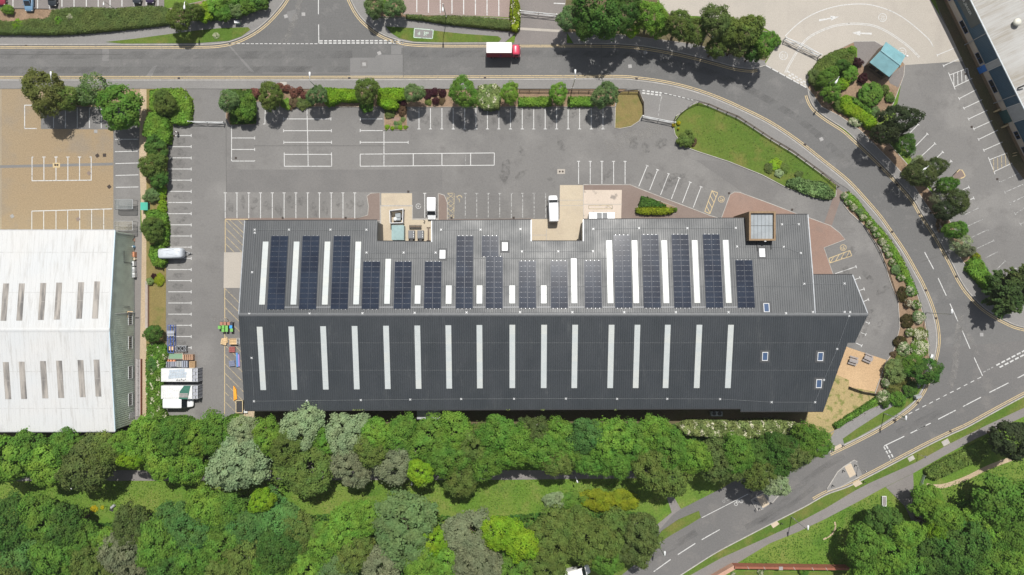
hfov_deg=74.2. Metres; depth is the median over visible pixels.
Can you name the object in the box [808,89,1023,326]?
footway
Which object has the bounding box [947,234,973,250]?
broadleaf tree
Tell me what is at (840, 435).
footway
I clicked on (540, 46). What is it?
yellow road marking
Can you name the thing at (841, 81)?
shrub
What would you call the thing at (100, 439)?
broadleaf tree
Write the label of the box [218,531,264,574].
broadleaf tree
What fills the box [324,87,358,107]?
hedge
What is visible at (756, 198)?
block paving edging
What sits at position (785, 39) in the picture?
swing gate
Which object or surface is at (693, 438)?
undergrowth
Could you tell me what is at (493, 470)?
broadleaf tree
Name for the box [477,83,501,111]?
variegated bush
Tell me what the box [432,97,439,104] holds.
shrub
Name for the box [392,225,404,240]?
store container
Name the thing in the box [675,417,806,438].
variegated shrub bank
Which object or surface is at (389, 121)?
planting bed
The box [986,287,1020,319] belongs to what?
conifer tree
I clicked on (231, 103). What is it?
broadleaf tree
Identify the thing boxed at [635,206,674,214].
hedge
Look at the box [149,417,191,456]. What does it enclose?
broadleaf tree
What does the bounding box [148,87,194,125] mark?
hedge
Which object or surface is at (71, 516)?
broadleaf tree
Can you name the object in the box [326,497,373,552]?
broadleaf tree
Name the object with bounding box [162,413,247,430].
hedge
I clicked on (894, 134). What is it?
broadleaf tree
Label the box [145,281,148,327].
brick wall
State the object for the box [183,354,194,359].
timber stack
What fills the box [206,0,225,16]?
shrub
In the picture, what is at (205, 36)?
grass verge
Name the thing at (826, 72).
broadleaf tree
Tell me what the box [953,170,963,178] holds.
kerb island
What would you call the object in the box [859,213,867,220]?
shrub
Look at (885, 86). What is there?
shrub
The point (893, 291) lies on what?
curve bed edging
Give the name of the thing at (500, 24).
hedge
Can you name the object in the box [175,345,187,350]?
wire cage
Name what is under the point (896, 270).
shrub
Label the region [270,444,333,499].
broadleaf tree
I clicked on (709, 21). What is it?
broadleaf tree
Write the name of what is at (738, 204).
block paving
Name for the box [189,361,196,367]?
slatted crate
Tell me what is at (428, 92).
shrub
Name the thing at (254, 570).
broadleaf tree
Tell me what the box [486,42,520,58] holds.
box lorry
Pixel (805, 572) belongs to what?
shrub
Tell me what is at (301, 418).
willow tree
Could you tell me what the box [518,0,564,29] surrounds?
gate drive
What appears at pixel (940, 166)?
broadleaf tree
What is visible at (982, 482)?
rough grass
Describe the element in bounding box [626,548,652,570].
broadleaf tree
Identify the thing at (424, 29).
white road marking
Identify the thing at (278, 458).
broadleaf tree
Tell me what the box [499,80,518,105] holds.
broadleaf tree
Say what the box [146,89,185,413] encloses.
hedge border
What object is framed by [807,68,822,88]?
shrub
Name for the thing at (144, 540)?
broadleaf tree
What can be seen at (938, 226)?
broadleaf tree
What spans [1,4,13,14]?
shrub
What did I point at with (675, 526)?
cycle path verge
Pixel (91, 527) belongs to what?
broadleaf tree
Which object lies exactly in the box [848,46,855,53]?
shrub
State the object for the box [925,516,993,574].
broadleaf tree
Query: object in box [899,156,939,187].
broadleaf tree
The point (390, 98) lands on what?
hedge
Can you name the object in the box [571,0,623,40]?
broadleaf tree
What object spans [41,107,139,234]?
parking
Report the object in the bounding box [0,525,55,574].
broadleaf tree
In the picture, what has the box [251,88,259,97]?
shrub
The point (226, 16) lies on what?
shrub
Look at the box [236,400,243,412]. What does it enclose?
skip
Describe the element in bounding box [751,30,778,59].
broadleaf tree
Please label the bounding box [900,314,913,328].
shrub
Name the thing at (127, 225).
gate
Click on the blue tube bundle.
(237, 360)
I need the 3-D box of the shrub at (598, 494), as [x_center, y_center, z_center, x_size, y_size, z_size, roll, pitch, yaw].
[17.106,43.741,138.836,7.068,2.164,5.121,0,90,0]
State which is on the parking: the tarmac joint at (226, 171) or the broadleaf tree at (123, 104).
the broadleaf tree at (123, 104)
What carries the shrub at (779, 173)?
on the lawn at (690, 116)
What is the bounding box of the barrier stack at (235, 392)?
[233,386,236,399]
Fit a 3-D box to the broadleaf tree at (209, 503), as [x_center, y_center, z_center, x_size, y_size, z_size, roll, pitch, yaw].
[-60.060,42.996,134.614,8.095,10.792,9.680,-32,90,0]
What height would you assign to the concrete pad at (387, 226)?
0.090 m
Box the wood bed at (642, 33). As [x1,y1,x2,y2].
[564,0,775,59]
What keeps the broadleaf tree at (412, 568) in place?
on the ground at (698, 488)
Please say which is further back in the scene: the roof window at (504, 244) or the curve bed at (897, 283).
the curve bed at (897, 283)
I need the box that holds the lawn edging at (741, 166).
[672,101,836,197]
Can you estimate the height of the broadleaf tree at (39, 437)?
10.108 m
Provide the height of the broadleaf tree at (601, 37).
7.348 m
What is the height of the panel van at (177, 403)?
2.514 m
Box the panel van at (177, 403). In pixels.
[163,399,193,408]
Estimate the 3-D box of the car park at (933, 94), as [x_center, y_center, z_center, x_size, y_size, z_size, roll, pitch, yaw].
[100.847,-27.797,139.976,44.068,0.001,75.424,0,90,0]
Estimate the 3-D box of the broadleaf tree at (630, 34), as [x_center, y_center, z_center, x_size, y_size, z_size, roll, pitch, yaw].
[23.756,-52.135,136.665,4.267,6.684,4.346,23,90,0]
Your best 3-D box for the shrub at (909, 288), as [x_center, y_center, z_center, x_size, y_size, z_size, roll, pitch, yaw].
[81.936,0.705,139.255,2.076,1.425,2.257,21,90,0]
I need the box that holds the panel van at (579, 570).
[565,564,589,574]
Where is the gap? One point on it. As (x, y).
(13, 434)
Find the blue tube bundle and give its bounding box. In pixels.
[236,353,239,366]
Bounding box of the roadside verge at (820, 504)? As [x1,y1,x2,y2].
[683,397,1023,574]
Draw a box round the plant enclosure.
[389,209,404,223]
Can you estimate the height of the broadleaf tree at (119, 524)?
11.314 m
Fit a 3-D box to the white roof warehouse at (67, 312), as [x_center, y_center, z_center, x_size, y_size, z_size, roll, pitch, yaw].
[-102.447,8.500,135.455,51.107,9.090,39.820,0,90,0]
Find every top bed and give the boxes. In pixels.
[0,0,227,25]
[370,0,509,19]
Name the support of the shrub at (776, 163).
on the lawn at (690, 116)
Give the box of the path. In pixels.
[18,408,1023,574]
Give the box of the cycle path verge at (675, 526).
[614,511,700,574]
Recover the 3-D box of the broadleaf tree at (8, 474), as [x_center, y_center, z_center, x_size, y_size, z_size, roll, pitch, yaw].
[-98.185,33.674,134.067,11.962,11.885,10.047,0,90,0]
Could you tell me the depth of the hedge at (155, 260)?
138.55 m
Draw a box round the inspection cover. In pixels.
[942,438,949,445]
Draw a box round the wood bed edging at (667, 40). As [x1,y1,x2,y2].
[563,0,780,60]
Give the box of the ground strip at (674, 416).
[254,409,807,433]
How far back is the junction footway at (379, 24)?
139.90 m
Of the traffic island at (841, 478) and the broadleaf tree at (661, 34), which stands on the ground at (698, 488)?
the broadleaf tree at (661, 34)
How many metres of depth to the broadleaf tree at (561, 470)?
130.47 m
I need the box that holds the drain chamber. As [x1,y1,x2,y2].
[53,163,59,167]
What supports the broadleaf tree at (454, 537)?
on the ground at (698, 488)
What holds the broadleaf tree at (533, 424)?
on the ground strip at (674, 416)
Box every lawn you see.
[673,102,835,193]
[805,375,874,439]
[814,48,856,90]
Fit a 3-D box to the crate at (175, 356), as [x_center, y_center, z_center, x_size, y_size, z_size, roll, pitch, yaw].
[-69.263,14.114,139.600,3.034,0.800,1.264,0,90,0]
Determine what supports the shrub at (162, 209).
on the hedge border
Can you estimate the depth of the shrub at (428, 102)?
139.57 m
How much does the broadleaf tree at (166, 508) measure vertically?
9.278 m
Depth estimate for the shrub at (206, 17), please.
137.51 m
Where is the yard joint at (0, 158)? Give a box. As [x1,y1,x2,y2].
[0,89,1,228]
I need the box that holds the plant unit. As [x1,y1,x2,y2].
[395,213,401,220]
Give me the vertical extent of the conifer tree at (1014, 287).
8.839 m
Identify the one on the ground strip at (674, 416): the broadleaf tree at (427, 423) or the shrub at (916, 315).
the broadleaf tree at (427, 423)
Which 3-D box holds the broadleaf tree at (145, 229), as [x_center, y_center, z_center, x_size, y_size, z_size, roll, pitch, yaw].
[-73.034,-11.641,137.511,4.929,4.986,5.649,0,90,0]
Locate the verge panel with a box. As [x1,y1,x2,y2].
[414,29,432,37]
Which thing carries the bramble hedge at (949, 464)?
on the ground at (698, 488)
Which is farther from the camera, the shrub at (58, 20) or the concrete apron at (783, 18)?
the concrete apron at (783, 18)
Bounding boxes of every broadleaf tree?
[0,434,35,484]
[0,488,39,555]
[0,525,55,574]
[0,550,29,574]
[7,428,51,475]
[16,491,64,541]
[20,66,67,119]
[25,443,71,487]
[25,531,82,574]
[39,499,89,552]
[45,426,85,465]
[52,86,80,111]
[54,431,118,492]
[58,516,103,563]
[68,540,115,574]
[74,71,112,106]
[82,429,124,469]
[87,524,129,559]
[95,83,144,130]
[96,530,150,574]
[104,429,141,455]
[111,499,151,549]
[115,447,145,468]
[116,549,164,574]
[124,413,161,463]
[133,510,179,569]
[137,152,168,179]
[139,216,163,243]
[139,433,188,482]
[142,325,162,342]
[143,134,168,156]
[144,545,188,574]
[149,167,169,189]
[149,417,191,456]
[151,499,187,536]
[152,89,179,115]
[161,453,208,485]
[164,1,191,33]
[166,507,217,557]
[171,418,218,458]
[172,529,211,574]
[183,3,204,21]
[183,481,229,528]
[195,549,238,574]
[197,407,231,456]
[198,522,247,563]
[202,489,246,535]
[218,89,239,112]
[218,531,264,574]
[221,508,276,547]
[233,93,257,122]
[246,483,306,548]
[247,483,278,512]
[249,554,290,574]
[251,414,285,458]
[251,525,307,574]
[258,80,283,111]
[268,428,303,470]
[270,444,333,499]
[281,508,318,557]
[284,545,326,574]
[304,519,346,569]
[305,84,326,104]
[312,426,337,453]
[315,552,357,574]
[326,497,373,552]
[328,448,371,488]
[333,528,376,574]
[352,433,387,468]
[354,77,379,104]
[354,498,386,535]
[360,415,390,453]
[361,545,401,574]
[363,0,383,19]
[366,486,439,570]
[370,434,417,486]
[383,0,406,16]
[385,411,418,452]
[403,412,447,462]
[403,545,443,574]
[404,83,425,103]
[407,458,434,486]
[418,525,447,556]
[425,436,472,479]
[429,546,463,574]
[440,410,472,453]
[440,505,493,554]
[443,456,478,497]
[448,74,478,108]
[451,544,504,574]
[453,420,499,465]
[470,449,507,481]
[473,413,516,452]
[480,513,524,551]
[494,420,537,470]
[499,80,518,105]
[500,519,540,564]
[501,551,534,574]
[517,415,552,444]
[519,548,567,574]
[520,430,564,470]
[524,503,570,564]
[538,415,566,448]
[540,449,575,476]
[549,81,567,105]
[550,504,591,544]
[553,418,588,463]
[555,5,577,31]
[563,513,621,567]
[565,417,610,454]
[570,432,619,477]
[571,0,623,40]
[572,9,601,42]
[586,415,636,460]
[590,80,618,108]
[590,546,624,574]
[594,506,630,557]
[596,12,617,39]
[599,443,631,480]
[605,0,641,35]
[607,525,642,565]
[614,418,653,467]
[618,512,664,554]
[622,23,639,38]
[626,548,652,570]
[630,446,670,492]
[635,0,668,35]
[636,413,676,453]
[652,20,670,39]
[653,426,693,470]
[655,448,696,498]
[664,8,694,41]
[675,438,713,474]
[685,16,707,46]
[692,434,747,484]
[697,2,732,41]
[704,35,727,58]
[715,16,743,46]
[721,429,755,475]
[726,31,748,58]
[728,14,765,47]
[738,437,776,470]
[741,458,778,491]
[744,42,764,61]
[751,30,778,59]
[755,432,793,476]
[765,431,799,464]
[777,437,813,471]
[789,420,823,457]
[806,427,834,459]
[815,65,839,87]
[819,81,841,102]
[836,58,850,70]
[844,521,885,571]
[846,555,890,574]
[863,504,904,538]
[863,534,915,574]
[869,121,902,145]
[872,104,925,134]
[883,357,909,384]
[888,132,916,157]
[888,520,928,549]
[890,547,931,574]
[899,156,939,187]
[902,353,924,373]
[906,357,944,385]
[906,483,945,517]
[907,154,922,167]
[911,535,952,574]
[914,516,948,542]
[922,495,965,535]
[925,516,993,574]
[926,156,950,175]
[929,189,946,203]
[930,200,961,221]
[932,176,960,193]
[936,219,946,232]
[941,220,968,239]
[946,187,970,215]
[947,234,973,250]
[955,243,975,256]
[959,507,1007,545]
[963,537,1012,574]
[971,472,1023,531]
[987,419,1023,462]
[989,514,1023,557]
[993,546,1023,574]
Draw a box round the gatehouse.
[864,42,907,78]
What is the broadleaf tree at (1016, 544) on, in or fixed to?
on the ground at (698, 488)
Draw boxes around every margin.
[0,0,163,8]
[936,0,1023,178]
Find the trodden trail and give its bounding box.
[823,458,1011,539]
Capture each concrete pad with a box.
[381,193,411,204]
[381,206,431,240]
[531,185,582,239]
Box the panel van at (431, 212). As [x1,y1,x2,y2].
[426,197,436,219]
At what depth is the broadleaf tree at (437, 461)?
131.10 m
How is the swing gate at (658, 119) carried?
on the car park at (536, 153)
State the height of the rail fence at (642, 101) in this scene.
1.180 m
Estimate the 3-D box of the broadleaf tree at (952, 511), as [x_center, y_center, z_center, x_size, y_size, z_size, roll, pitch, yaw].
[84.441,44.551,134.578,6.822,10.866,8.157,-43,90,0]
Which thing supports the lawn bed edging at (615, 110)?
on the car park at (536, 153)
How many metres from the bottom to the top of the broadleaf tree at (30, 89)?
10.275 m
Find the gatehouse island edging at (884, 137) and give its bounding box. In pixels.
[808,41,969,264]
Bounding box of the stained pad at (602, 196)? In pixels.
[584,190,621,218]
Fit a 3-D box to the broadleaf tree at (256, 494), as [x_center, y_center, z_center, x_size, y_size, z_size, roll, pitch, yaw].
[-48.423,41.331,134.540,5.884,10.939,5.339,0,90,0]
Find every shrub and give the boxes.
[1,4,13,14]
[12,18,22,29]
[55,16,61,24]
[76,87,91,106]
[141,187,159,202]
[145,357,156,372]
[146,277,153,284]
[153,273,164,285]
[157,186,166,194]
[157,205,167,212]
[158,200,166,206]
[159,194,166,200]
[197,1,212,23]
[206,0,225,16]
[213,32,219,38]
[215,3,231,21]
[218,0,238,9]
[229,3,244,18]
[240,0,256,15]
[249,0,268,10]
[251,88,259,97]
[275,83,283,91]
[280,97,290,109]
[282,84,289,91]
[289,86,298,97]
[289,98,298,110]
[296,97,307,110]
[300,92,305,98]
[359,97,373,112]
[384,110,395,118]
[397,105,407,116]
[399,99,406,105]
[423,89,431,99]
[424,99,431,105]
[430,87,437,95]
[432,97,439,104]
[438,88,445,97]
[438,97,444,104]
[541,491,563,507]
[560,490,588,508]
[579,488,612,512]
[604,488,639,511]
[675,129,694,147]
[757,569,764,574]
[764,163,772,173]
[769,157,781,169]
[775,169,783,177]
[778,162,789,172]
[794,171,802,177]
[798,570,808,574]
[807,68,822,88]
[838,78,850,89]
[840,65,858,83]
[840,192,847,199]
[844,198,851,205]
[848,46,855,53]
[848,117,862,126]
[849,203,857,210]
[852,57,863,67]
[854,208,863,215]
[858,73,867,83]
[858,81,883,106]
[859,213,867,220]
[865,220,872,228]
[870,106,879,116]
[872,230,880,237]
[876,389,889,402]
[877,236,886,245]
[879,400,889,408]
[881,84,889,94]
[881,378,889,387]
[882,244,890,251]
[885,92,894,102]
[885,251,892,257]
[885,381,901,394]
[888,258,895,266]
[889,351,896,357]
[889,389,906,405]
[890,264,900,274]
[893,336,907,347]
[894,352,904,359]
[896,273,905,280]
[896,341,909,355]
[896,373,911,384]
[897,286,907,301]
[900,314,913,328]
[903,299,912,307]
[903,379,918,397]
[905,328,914,336]
[906,286,914,295]
[910,339,928,357]
[911,300,921,309]
[912,310,925,323]
[912,327,928,341]
[972,252,981,258]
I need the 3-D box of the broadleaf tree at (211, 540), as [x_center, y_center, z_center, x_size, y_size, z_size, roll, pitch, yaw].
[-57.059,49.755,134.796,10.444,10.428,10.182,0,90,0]
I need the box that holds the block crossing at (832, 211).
[824,189,841,225]
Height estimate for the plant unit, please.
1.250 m
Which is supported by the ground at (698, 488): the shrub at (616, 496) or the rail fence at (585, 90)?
the shrub at (616, 496)
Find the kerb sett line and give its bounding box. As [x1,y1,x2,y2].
[520,27,560,31]
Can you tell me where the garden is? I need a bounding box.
[735,571,848,574]
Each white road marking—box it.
[12,0,1023,571]
[414,28,433,38]
[464,96,1023,502]
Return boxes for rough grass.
[0,479,664,515]
[694,110,810,176]
[742,495,897,563]
[937,461,1023,501]
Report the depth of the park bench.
139.52 m
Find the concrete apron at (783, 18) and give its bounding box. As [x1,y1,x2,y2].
[659,0,962,87]
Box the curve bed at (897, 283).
[844,192,928,396]
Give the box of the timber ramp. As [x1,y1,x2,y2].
[136,359,141,416]
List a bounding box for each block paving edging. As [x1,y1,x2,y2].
[438,193,447,219]
[583,184,717,217]
[721,192,796,217]
[809,217,844,272]
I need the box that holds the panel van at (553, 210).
[548,195,558,221]
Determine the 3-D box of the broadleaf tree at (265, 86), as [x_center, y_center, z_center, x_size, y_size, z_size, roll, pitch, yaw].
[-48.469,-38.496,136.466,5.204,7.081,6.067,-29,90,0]
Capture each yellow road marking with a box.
[0,0,1023,499]
[225,153,1009,412]
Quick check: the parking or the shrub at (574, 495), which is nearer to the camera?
the shrub at (574, 495)
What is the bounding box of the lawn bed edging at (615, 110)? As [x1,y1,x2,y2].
[615,90,643,128]
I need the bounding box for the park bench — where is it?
[882,496,886,505]
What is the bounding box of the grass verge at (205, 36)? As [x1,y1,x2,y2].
[109,26,923,443]
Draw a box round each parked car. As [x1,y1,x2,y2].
[0,0,7,4]
[22,0,34,11]
[48,0,58,6]
[132,0,142,3]
[146,0,155,3]
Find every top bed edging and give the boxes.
[0,0,205,34]
[381,0,510,27]
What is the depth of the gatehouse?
136.68 m
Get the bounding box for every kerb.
[0,0,1023,574]
[225,218,356,219]
[751,460,858,510]
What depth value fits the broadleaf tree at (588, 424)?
130.30 m
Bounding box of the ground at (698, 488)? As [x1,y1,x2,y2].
[0,0,1023,574]
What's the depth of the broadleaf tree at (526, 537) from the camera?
130.07 m
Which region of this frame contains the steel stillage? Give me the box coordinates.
[167,325,175,352]
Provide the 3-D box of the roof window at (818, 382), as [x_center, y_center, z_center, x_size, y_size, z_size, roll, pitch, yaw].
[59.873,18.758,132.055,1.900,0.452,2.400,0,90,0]
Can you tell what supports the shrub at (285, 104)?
on the planting bed at (409, 104)
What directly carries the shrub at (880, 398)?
on the curve bed at (897, 283)
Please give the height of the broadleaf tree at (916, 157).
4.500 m
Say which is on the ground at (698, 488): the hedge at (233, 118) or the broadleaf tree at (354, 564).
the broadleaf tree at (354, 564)
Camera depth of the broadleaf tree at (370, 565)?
130.22 m
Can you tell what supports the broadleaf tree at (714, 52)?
on the ground at (698, 488)
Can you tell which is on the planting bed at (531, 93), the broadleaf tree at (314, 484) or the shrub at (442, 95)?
the shrub at (442, 95)
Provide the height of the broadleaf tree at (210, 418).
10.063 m
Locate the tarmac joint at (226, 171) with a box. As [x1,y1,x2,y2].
[0,45,936,261]
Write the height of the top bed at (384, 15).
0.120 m
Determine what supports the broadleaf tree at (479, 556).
on the ground at (698, 488)
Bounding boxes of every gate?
[115,221,137,230]
[187,121,225,123]
[520,10,556,17]
[641,115,675,122]
[783,37,821,56]
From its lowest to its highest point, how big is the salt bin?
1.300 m
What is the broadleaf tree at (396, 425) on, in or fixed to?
on the ground strip at (674, 416)
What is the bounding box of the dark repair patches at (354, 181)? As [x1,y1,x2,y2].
[226,60,779,217]
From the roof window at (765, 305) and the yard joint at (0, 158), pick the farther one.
the yard joint at (0, 158)
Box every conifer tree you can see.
[981,269,1023,313]
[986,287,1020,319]
[1001,263,1023,285]
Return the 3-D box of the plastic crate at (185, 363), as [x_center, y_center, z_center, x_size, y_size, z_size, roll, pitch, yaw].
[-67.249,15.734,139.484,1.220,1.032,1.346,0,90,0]
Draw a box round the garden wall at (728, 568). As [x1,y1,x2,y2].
[711,563,849,574]
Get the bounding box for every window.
[128,312,132,324]
[128,336,132,349]
[128,365,132,378]
[128,392,132,406]
[438,248,447,259]
[500,240,509,252]
[757,247,766,258]
[760,350,769,361]
[761,301,771,312]
[813,378,823,389]
[815,350,824,362]
[959,20,967,33]
[975,52,983,63]
[988,80,997,92]
[1013,131,1020,139]
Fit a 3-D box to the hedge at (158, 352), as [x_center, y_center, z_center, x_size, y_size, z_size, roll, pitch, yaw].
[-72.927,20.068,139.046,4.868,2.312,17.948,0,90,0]
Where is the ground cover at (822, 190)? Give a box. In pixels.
[785,177,835,200]
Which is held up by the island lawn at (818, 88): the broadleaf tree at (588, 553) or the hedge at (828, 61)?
the hedge at (828, 61)
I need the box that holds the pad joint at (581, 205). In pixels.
[546,200,621,239]
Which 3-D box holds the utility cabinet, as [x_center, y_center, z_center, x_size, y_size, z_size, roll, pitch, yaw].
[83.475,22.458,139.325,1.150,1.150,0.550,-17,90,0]
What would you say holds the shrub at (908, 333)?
on the curve bed at (897, 283)
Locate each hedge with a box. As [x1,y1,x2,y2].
[0,5,171,35]
[142,111,172,144]
[144,209,170,246]
[145,341,169,423]
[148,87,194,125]
[148,244,167,267]
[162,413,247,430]
[193,0,268,20]
[229,89,256,124]
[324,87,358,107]
[377,87,404,110]
[405,14,512,31]
[509,0,520,33]
[517,96,551,107]
[567,95,593,107]
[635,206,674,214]
[638,196,666,208]
[812,47,855,76]
[832,97,843,113]
[832,396,878,428]
[839,95,878,130]
[847,191,918,296]
[852,97,876,117]
[923,436,991,479]
[963,256,994,289]
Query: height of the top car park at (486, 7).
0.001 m
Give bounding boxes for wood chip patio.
[836,347,885,391]
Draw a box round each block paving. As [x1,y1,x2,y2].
[355,193,379,219]
[439,194,446,219]
[583,185,715,218]
[722,192,794,217]
[809,218,843,273]
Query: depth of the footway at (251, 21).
139.90 m
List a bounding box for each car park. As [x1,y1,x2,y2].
[166,89,926,419]
[404,0,511,16]
[896,11,1023,275]
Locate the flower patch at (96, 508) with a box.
[90,505,97,511]
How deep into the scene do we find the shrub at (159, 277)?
139.49 m
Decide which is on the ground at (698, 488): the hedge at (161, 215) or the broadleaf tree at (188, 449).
the broadleaf tree at (188, 449)
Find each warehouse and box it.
[0,229,134,431]
[238,211,867,418]
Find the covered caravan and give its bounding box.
[158,248,189,258]
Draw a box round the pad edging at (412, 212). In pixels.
[380,205,437,222]
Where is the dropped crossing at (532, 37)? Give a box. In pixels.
[514,30,566,43]
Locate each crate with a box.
[166,361,171,366]
[168,353,183,358]
[171,361,176,366]
[177,361,181,366]
[182,360,189,366]
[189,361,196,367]
[229,338,237,343]
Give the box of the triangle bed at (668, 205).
[639,198,675,212]
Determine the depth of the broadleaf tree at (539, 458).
130.51 m
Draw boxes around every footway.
[0,0,282,43]
[0,79,935,450]
[352,0,514,42]
[568,33,765,67]
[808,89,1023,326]
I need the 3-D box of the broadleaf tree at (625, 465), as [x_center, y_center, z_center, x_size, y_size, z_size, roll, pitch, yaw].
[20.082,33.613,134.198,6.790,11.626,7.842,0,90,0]
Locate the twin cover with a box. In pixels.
[557,169,564,173]
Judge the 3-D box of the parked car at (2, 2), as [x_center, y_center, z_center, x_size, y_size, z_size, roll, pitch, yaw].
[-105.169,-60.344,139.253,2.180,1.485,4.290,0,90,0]
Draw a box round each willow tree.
[204,431,271,491]
[227,414,261,445]
[278,401,325,450]
[325,411,377,460]
[756,468,791,496]
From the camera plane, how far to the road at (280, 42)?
139.98 m
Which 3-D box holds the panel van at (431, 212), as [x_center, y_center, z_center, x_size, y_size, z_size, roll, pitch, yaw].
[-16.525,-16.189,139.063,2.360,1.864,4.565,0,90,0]
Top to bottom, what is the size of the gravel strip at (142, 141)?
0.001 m
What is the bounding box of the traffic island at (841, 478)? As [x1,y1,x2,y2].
[752,461,861,509]
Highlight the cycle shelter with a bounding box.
[115,199,137,209]
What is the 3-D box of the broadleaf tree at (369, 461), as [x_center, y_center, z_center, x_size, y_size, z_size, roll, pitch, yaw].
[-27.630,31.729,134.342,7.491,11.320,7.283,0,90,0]
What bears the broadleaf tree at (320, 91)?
on the planting bed at (409, 104)
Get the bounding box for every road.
[0,0,1023,359]
[622,341,1023,574]
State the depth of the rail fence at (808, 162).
139.16 m
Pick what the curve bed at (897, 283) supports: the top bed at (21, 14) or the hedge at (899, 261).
the hedge at (899, 261)
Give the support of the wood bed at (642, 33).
on the ground at (698, 488)
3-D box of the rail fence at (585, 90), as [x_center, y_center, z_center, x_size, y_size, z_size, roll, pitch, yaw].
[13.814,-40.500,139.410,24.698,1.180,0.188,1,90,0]
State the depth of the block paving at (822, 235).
139.90 m
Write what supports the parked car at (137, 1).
on the parking lot at (42, 4)
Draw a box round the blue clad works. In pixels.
[944,0,1023,161]
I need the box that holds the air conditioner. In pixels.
[710,411,721,415]
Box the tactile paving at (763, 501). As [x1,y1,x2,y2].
[756,444,862,527]
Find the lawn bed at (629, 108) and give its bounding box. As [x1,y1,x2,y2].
[615,90,642,127]
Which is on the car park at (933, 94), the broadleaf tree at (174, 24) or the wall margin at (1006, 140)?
the wall margin at (1006, 140)
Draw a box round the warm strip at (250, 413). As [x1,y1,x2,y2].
[241,411,253,416]
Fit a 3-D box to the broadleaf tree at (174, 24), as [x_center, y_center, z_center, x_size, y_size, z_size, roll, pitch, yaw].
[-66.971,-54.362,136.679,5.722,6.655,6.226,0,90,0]
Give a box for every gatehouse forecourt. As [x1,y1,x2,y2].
[854,41,881,67]
[888,65,903,86]
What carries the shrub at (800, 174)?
on the lawn at (690, 116)
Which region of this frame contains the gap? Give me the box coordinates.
[0,425,127,446]
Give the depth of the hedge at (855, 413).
139.34 m
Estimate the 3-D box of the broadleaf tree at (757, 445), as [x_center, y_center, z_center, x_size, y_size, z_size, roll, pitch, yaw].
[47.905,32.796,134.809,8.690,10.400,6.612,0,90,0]
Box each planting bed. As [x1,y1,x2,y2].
[226,89,260,124]
[262,89,421,106]
[384,109,406,129]
[422,89,624,106]
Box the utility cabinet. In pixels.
[913,394,921,398]
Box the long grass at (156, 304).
[148,266,164,325]
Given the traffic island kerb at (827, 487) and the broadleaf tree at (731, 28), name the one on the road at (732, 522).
the traffic island kerb at (827, 487)
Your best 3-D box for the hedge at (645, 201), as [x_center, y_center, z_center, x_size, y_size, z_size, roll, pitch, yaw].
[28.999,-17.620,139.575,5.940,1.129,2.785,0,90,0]
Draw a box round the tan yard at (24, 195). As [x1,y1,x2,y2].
[2,89,139,228]
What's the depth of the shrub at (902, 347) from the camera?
139.01 m
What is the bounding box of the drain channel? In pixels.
[0,163,112,167]
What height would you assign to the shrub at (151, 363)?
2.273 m
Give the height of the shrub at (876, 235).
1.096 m
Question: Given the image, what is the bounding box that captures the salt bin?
[140,202,149,210]
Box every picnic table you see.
[848,355,858,365]
[863,353,873,362]
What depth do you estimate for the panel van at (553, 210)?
137.48 m
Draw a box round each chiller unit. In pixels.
[408,230,414,240]
[417,230,423,240]
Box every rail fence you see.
[519,89,638,91]
[638,91,643,114]
[700,102,839,187]
[830,407,878,432]
[864,225,898,301]
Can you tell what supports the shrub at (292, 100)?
on the planting bed at (409, 104)
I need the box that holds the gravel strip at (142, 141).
[139,89,146,428]
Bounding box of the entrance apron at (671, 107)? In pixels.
[640,89,696,121]
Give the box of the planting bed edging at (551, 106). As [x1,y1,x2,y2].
[422,89,626,107]
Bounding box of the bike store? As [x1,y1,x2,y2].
[588,212,614,218]
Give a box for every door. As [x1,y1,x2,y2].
[129,412,134,418]
[977,64,986,73]
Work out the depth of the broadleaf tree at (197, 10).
135.36 m
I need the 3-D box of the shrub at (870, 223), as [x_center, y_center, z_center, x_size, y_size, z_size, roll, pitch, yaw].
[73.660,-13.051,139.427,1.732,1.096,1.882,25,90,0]
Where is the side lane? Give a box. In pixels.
[115,230,141,432]
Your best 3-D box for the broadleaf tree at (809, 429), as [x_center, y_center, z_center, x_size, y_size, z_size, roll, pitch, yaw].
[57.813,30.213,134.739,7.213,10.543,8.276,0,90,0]
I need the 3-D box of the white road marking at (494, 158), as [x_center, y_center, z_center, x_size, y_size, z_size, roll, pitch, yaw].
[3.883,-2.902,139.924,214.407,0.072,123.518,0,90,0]
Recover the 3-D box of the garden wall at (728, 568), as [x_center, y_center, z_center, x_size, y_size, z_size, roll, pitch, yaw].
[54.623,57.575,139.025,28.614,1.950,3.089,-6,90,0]
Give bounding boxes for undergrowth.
[0,423,806,474]
[1,495,648,574]
[851,494,1022,574]
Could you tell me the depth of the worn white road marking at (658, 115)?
139.96 m
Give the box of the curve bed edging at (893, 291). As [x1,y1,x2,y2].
[843,191,928,396]
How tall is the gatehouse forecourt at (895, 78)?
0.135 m
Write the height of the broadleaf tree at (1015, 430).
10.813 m
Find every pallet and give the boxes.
[229,347,235,351]
[229,360,235,366]
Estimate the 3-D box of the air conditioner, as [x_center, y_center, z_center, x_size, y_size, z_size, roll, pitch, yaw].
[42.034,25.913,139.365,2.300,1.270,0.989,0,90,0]
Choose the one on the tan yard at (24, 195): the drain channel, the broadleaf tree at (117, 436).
the drain channel
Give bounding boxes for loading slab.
[224,252,241,287]
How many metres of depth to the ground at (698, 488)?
140.00 m
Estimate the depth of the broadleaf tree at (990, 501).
130.85 m
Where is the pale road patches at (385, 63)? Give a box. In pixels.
[102,9,406,76]

